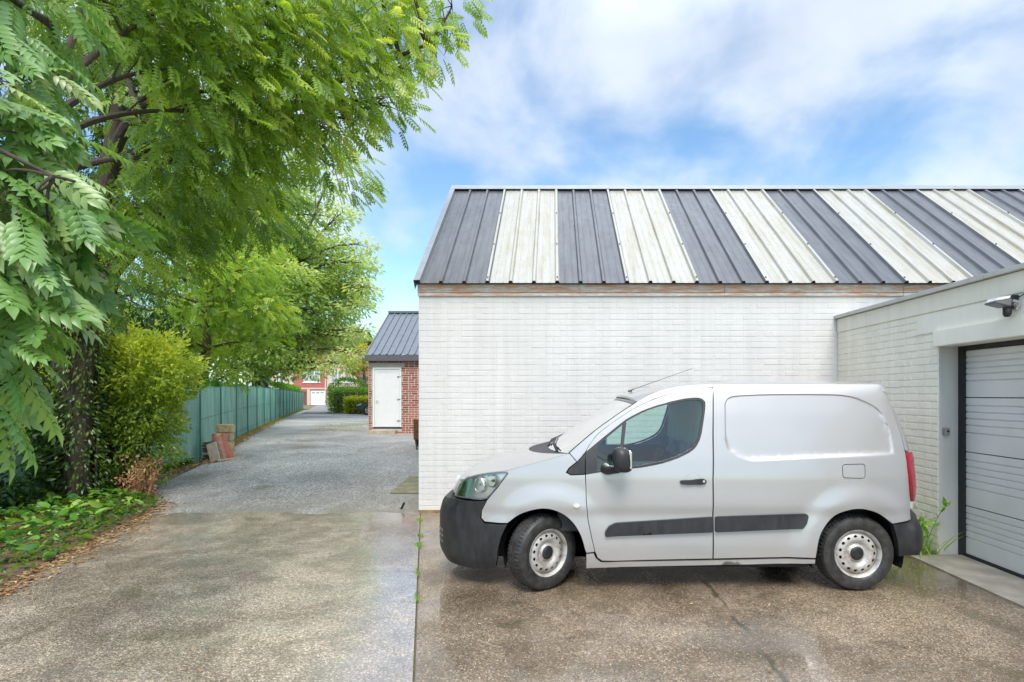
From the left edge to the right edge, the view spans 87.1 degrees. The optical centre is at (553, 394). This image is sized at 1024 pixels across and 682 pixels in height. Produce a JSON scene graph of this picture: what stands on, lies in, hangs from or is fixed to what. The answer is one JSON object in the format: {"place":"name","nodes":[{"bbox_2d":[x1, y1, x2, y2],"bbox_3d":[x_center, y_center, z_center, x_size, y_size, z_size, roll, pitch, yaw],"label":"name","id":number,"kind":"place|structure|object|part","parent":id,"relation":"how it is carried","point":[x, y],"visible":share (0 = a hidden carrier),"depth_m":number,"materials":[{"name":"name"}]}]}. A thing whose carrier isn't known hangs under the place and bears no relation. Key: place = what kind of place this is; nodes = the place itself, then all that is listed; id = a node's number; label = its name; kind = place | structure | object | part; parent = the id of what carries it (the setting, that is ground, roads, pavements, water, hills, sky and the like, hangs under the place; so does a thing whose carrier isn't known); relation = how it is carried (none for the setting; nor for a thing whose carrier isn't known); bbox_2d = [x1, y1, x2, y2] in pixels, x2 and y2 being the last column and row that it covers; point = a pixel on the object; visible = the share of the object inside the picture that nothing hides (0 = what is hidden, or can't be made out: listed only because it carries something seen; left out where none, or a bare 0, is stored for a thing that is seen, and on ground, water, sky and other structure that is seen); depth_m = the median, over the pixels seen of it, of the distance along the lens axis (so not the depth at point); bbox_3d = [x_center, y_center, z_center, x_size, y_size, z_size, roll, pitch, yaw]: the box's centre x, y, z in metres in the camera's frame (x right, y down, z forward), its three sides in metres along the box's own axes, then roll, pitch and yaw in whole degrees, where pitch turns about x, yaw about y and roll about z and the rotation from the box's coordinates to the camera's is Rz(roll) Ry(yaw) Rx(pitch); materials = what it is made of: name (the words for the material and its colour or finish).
{"place":"outdoors","nodes":[
{"label":"outdoors","id":0,"kind":"place"},
{"bbox_2d":[0,482,156,592],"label":"soil bank","id":1,"kind":"structure","parent":0,"point":[20,572],"depth_m":6.20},
{"bbox_2d":[0,333,110,514],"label":"dark thicket","id":2,"kind":"object","parent":1,"relation":"on","point":[49,477],"visible":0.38,"depth_m":7.79,"materials":[{"name":"green plant"}]},
{"bbox_2d":[0,482,158,561],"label":"ground cover","id":3,"kind":"object","parent":1,"relation":"on","point":[43,506],"visible":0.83,"depth_m":7.00,"materials":[{"name":"green plant"}]},
{"bbox_2d":[0,0,167,484],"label":"young overhanging tree","id":4,"kind":"object","parent":1,"relation":"on","point":[54,211],"visible":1,"depth_m":2.98,"materials":[{"name":"green plant"}]},
{"bbox_2d":[0,487,177,613],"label":"fallen leaves","id":5,"kind":"object","parent":1,"relation":"on","point":[55,561],"visible":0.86,"depth_m":5.83,"materials":[{"name":"brown plant"}]},
{"bbox_2d":[0,458,193,582],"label":"undergrowth","id":6,"kind":"object","parent":1,"relation":"on","point":[45,543],"visible":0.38,"depth_m":6.56,"materials":[{"name":"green plant"}]},
{"bbox_2d":[0,300,202,398],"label":"shaded hedge","id":7,"kind":"object","parent":1,"relation":"on","point":[151,316],"visible":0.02,"depth_m":11.55,"materials":[{"name":"green plant"}]},
{"bbox_2d":[35,310,210,488],"bbox_3d":[-7.431,0.266,9.358,2.472,3.392,2.334,0,0,0],"label":"lime shrub","id":8,"kind":"object","parent":1,"relation":"on","point":[151,401],"visible":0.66,"depth_m":9.06,"materials":[{"name":"green plant"}]},
{"bbox_2d":[114,452,165,497],"bbox_3d":[-6.624,1.315,8.630,0.797,0.813,0.612,0,0,0],"label":"dry plant","id":9,"kind":"object","parent":1,"relation":"on","point":[137,482],"visible":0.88,"depth_m":8.61,"materials":[{"name":"brown plant"}]},
{"bbox_2d":[6,0,493,499],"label":"overhanging tree","id":10,"kind":"object","parent":1,"relation":"on","point":[164,96],"visible":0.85,"depth_m":6.94,"materials":[{"name":"green plant"}]},
{"bbox_2d":[44,264,118,499],"bbox_3d":[-7.365,-0.204,8.368,0.968,3.964,0.922,0,0,0],"label":"trunk ivy","id":11,"kind":"object","parent":10,"relation":"attached to","point":[97,424],"visible":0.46,"depth_m":8.22,"materials":[{"name":"green plant"}]},
{"bbox_2d":[0,512,419,681],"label":"concrete yard","id":12,"kind":"structure","parent":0,"point":[64,625],"depth_m":4.37,"materials":[{"name":"grey concrete"}]},
{"bbox_2d":[97,457,810,681],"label":"scattered leaves","id":13,"kind":"object","parent":12,"relation":"on","point":[192,648],"visible":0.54,"depth_m":4.40,"materials":[{"name":"plant"}]},
{"bbox_2d":[141,405,420,681],"bbox_3d":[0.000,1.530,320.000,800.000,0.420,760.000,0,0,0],"label":"ground","id":14,"kind":"structure","parent":0,"point":[306,407],"depth_m":9.76,"materials":[{"name":"soil"}]},
{"bbox_2d":[0,382,303,503],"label":"fence","id":15,"kind":"object","parent":14,"relation":"on","point":[212,408],"visible":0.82,"depth_m":14.02,"materials":[{"name":"green metal"}]},
{"bbox_2d":[115,157,307,394],"bbox_3d":[-10.581,-2.761,16.008,6.257,8.601,5.303,0,0,0],"label":"lime green tree","id":16,"kind":"object","parent":14,"relation":"on","point":[211,318],"visible":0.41,"depth_m":16.06,"materials":[{"name":"green plant"}]},
{"bbox_2d":[186,379,273,388],"bbox_3d":[-13.338,0.525,23.386,0.997,2.025,22.910,0,0,-22],"label":"boundary hedge","id":17,"kind":"object","parent":14,"relation":"on","point":[215,383],"visible":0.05,"depth_m":15.54,"materials":[{"name":"green plant"}]},
{"bbox_2d":[163,151,386,387],"bbox_3d":[-15.452,-5.575,30.001,11.326,14.442,11.574,0,0,-40],"label":"maple tree","id":18,"kind":"object","parent":14,"relation":"on","point":[321,287],"visible":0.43,"depth_m":28.61,"materials":[{"name":"green plant"}]},
{"bbox_2d":[269,381,300,391],"bbox_3d":[-21.643,0.300,43.941,1.088,2.443,22.016,0,0,-22],"label":"neighbour hedge","id":19,"kind":"object","parent":14,"relation":"on","point":[287,386],"visible":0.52,"depth_m":37.19,"materials":[{"name":"green plant"}]},
{"bbox_2d":[325,376,365,409],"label":"round bush","id":20,"kind":"object","parent":14,"relation":"on","point":[353,380],"visible":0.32,"depth_m":46.89,"materials":[{"name":"green plant"}]},
{"bbox_2d":[326,386,367,412],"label":"clipped hedge","id":21,"kind":"object","parent":14,"relation":"on","point":[337,398],"visible":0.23,"depth_m":40.25,"materials":[{"name":"green plant"}]},
{"bbox_2d":[336,343,368,386],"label":"golden tree","id":22,"kind":"object","parent":14,"relation":"on","point":[362,369],"visible":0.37,"depth_m":51.50,"materials":[{"name":"yellow plant"}]},
{"bbox_2d":[343,395,367,413],"bbox_3d":[-13.285,0.718,37.971,2.917,1.553,1.828,0,0,0],"label":"golden hedge","id":23,"kind":"object","parent":14,"relation":"on","point":[351,402],"visible":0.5,"depth_m":37.42,"materials":[{"name":"green plant"}]},
{"bbox_2d":[358,361,367,386],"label":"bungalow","id":24,"kind":"object","parent":14,"relation":"on","point":[361,376],"visible":0.02,"depth_m":70.00,"materials":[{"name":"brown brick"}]},
{"bbox_2d":[413,185,1023,514],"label":"white brick building","id":25,"kind":"structure","parent":14,"relation":"on","point":[547,313],"depth_m":7.82,"materials":[{"name":"brick"}]},
{"bbox_2d":[834,263,1023,578],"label":"garage annex","id":26,"kind":"object","parent":14,"relation":"on","point":[956,402],"visible":0.54,"depth_m":5.70,"materials":[{"name":"white brick"}]},
{"bbox_2d":[966,506,1023,574],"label":"door panel","id":27,"kind":"structure","parent":26,"relation":"in","point":[997,539],"depth_m":5.31,"materials":[{"name":"grey paint"}]},
{"bbox_2d":[966,452,1023,519],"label":"door panel","id":28,"kind":"structure","parent":26,"relation":"in","point":[995,484],"depth_m":5.31,"materials":[{"name":"grey paint"}]},
{"bbox_2d":[966,398,1023,458],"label":"door panel","id":29,"kind":"structure","parent":26,"relation":"in","point":[995,426],"depth_m":5.31,"materials":[{"name":"grey paint"}]},
{"bbox_2d":[966,345,1023,397],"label":"door panel","id":30,"kind":"structure","parent":26,"relation":"in","point":[999,371],"depth_m":5.30,"materials":[{"name":"grey paint"}]},
{"bbox_2d":[984,294,1023,316],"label":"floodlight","id":31,"kind":"object","parent":26,"relation":"attached to","point":[1007,303],"visible":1,"depth_m":4.75,"materials":[{"name":"white metal"}]},
{"bbox_2d":[147,410,418,513],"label":"gravel drive","id":32,"kind":"structure","parent":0,"point":[286,465],"depth_m":10.47,"materials":[{"name":"grey gravel"}]},
{"bbox_2d":[202,441,220,459],"bbox_3d":[-7.678,1.258,12.118,0.289,0.393,0.330,0,0,0],"label":"roof tile stack","id":33,"kind":"object","parent":32,"relation":"on","point":[205,453],"visible":0.26,"depth_m":11.97,"materials":[{"name":"grey concrete"}]},
{"bbox_2d":[212,433,227,440],"bbox_3d":[-7.544,0.959,12.156,0.270,0.170,0.152,0,0,0],"label":"hollow clay brick","id":34,"kind":"object","parent":33,"relation":"on","point":[224,436],"visible":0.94,"depth_m":12.12,"materials":[{"name":"brick"}]},
{"bbox_2d":[206,442,220,461],"bbox_3d":[-7.480,1.264,11.829,0.346,0.466,0.096,0,0,0],"label":"cream slab","id":35,"kind":"object","parent":32,"relation":"on","point":[213,451],"depth_m":11.81,"materials":[{"name":"beige concrete"}]},
{"bbox_2d":[142,417,285,483],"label":"fence litter","id":36,"kind":"object","parent":32,"relation":"on","point":[207,460],"visible":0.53,"depth_m":11.86,"materials":[{"name":"brown plant"}]},
{"bbox_2d":[214,434,226,458],"bbox_3d":[-7.417,1.169,12.050,0.230,0.589,0.220,0,0,0],"label":"terracotta slab","id":37,"kind":"object","parent":32,"relation":"on","point":[219,439],"depth_m":11.96,"materials":[{"name":"red ceramic"}]},
{"bbox_2d":[216,424,234,456],"bbox_3d":[-7.594,1.071,12.410,0.412,0.770,0.262,0,0,0],"label":"concrete block pile","id":38,"kind":"object","parent":32,"relation":"on","point":[229,429],"visible":0.48,"depth_m":12.32,"materials":[{"name":"beige concrete"}]},
{"bbox_2d":[221,437,234,458],"bbox_3d":[-7.396,1.173,12.150,0.304,0.588,0.220,0,0,0],"label":"terracotta slab","id":39,"kind":"object","parent":32,"relation":"on","point":[228,450],"depth_m":12.13,"materials":[{"name":"red ceramic"}]},
{"bbox_2d":[217,457,245,461],"bbox_3d":[-7.179,1.436,12.010,0.060,0.036,0.660,0,0,24],"label":"wooden batten","id":40,"kind":"object","parent":32,"relation":"on","point":[230,459],"visible":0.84,"depth_m":11.95,"materials":[{"name":"brown wood"}]},
{"bbox_2d":[205,408,304,457],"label":"grass strip","id":41,"kind":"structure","parent":32,"relation":"on","point":[249,432],"depth_m":21.08,"materials":[{"name":"plant"}]},
{"bbox_2d":[314,422,367,431],"bbox_3d":[-8.360,1.267,21.839,3.062,0.104,6.844,0,0,-24],"label":"grass patch","id":42,"kind":"object","parent":32,"relation":"on","point":[342,425],"visible":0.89,"depth_m":21.33,"materials":[{"name":"grey gravel"}]},
{"bbox_2d":[356,402,367,414],"bbox_3d":[-10.646,0.611,35.838,4.392,1.430,1.765,0,0,0],"label":"parked car","id":43,"kind":"object","parent":32,"relation":"on","point":[362,407],"visible":0.22,"depth_m":35.02,"materials":[{"name":"grey paint"}]},
{"bbox_2d":[365,311,418,433],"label":"brick outhouse","id":44,"kind":"structure","parent":32,"relation":"on","point":[392,355],"depth_m":18.30,"materials":[{"name":"red brick"}]},
{"bbox_2d":[375,370,400,426],"bbox_3d":[-5.628,0.116,18.294,0.883,1.948,0.112,0,0,0],"label":"door","id":45,"kind":"structure","parent":44,"relation":"in","point":[387,399],"depth_m":18.31,"materials":[{"name":"white paint"}]},
{"bbox_2d":[390,476,418,492],"bbox_3d":[-2.345,1.590,9.575,0.760,0.092,1.260,0,0,0],"label":"plastic ground grid","id":46,"kind":"object","parent":32,"relation":"on","point":[409,484],"visible":0.43,"depth_m":9.38,"materials":[{"name":"plastic"}]},
{"bbox_2d":[414,419,418,449],"bbox_3d":[-2.833,1.016,14.312,1.466,0.780,1.376,0,0,0],"label":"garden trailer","id":47,"kind":"object","parent":32,"relation":"on","point":[416,430],"visible":0.25,"depth_m":13.70,"materials":[{"name":"brown wood"}]},
{"bbox_2d":[272,368,293,388],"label":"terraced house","id":48,"kind":"structure","parent":0,"point":[290,382],"depth_m":74.00,"materials":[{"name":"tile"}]},
{"bbox_2d":[294,329,326,404],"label":"terraced house","id":49,"kind":"structure","parent":0,"point":[314,393],"depth_m":74.00,"materials":[{"name":"brick"}]},
{"bbox_2d":[302,392,306,404],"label":"front door","id":50,"kind":"structure","parent":49,"relation":"in","point":[304,393],"depth_m":74.06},
{"bbox_2d":[302,370,320,382],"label":"window","id":51,"kind":"structure","parent":49,"relation":"in","point":[318,376],"depth_m":74.10,"materials":[{"name":"white glass"}]},
{"bbox_2d":[311,390,324,404],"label":"garage door","id":52,"kind":"structure","parent":49,"relation":"in","point":[317,396],"depth_m":74.06,"materials":[{"name":"white paint"}]},
{"bbox_2d":[302,405,335,413],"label":"driveway","id":53,"kind":"structure","parent":0,"point":[320,408],"depth_m":50.52,"materials":[{"name":"concrete"}]},
{"bbox_2d":[327,331,372,403],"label":"terraced house","id":54,"kind":"structure","parent":0,"point":[329,379],"depth_m":74.00,"materials":[{"name":"brick"}]},
{"bbox_2d":[330,373,341,382],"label":"window","id":55,"kind":"structure","parent":54,"relation":"in","point":[336,376],"depth_m":74.10,"materials":[{"name":"white glass"}]},
{"bbox_2d":[0,0,1023,385],"label":"sky","id":56,"kind":"structure","parent":0,"point":[557,92],"materials":[{"name":"blue"}]},
{"bbox_2d":[415,513,1023,681],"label":"concrete slab","id":57,"kind":"structure","parent":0,"point":[913,620],"depth_m":3.98,"materials":[{"name":"concrete"}]},
{"bbox_2d":[414,518,423,601],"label":"weeds","id":58,"kind":"object","parent":57,"relation":"on","point":[419,543],"visible":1,"depth_m":6.02,"materials":[{"name":"green plant"}]},
{"bbox_2d":[439,368,922,589],"bbox_3d":[1.101,0.725,5.575,4.479,1.992,2.305,0,0,0],"label":"delivery van","id":59,"kind":"object","parent":57,"relation":"on","point":[821,475],"visible":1,"depth_m":4.70,"materials":[{"name":"silver metal"}]},
{"bbox_3d":[0.866,0.692,6.368,1.163,1.510,0.263,0,0,0],"label":"door","id":60,"kind":"part","parent":59,"relation":"part of","materials":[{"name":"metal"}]},
{"bbox_3d":[0.866,0.692,4.782,1.163,1.510,0.263,0,0,0],"label":"door","id":61,"kind":"part","parent":59,"relation":"part of","materials":[{"name":"silver metal"}]},
{"bbox_2d":[914,497,963,557],"bbox_3d":[3.908,1.394,5.926,0.896,0.657,1.105,0,0,0],"label":"weed clump","id":62,"kind":"object","parent":57,"relation":"on","point":[926,523],"visible":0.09,"depth_m":5.67,"materials":[{"name":"green plant"}]},
{"bbox_2d":[909,555,1023,607],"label":"garage threshold","id":63,"kind":"object","parent":57,"relation":"on","point":[1000,583],"visible":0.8,"depth_m":5.07,"materials":[{"name":"concrete"}]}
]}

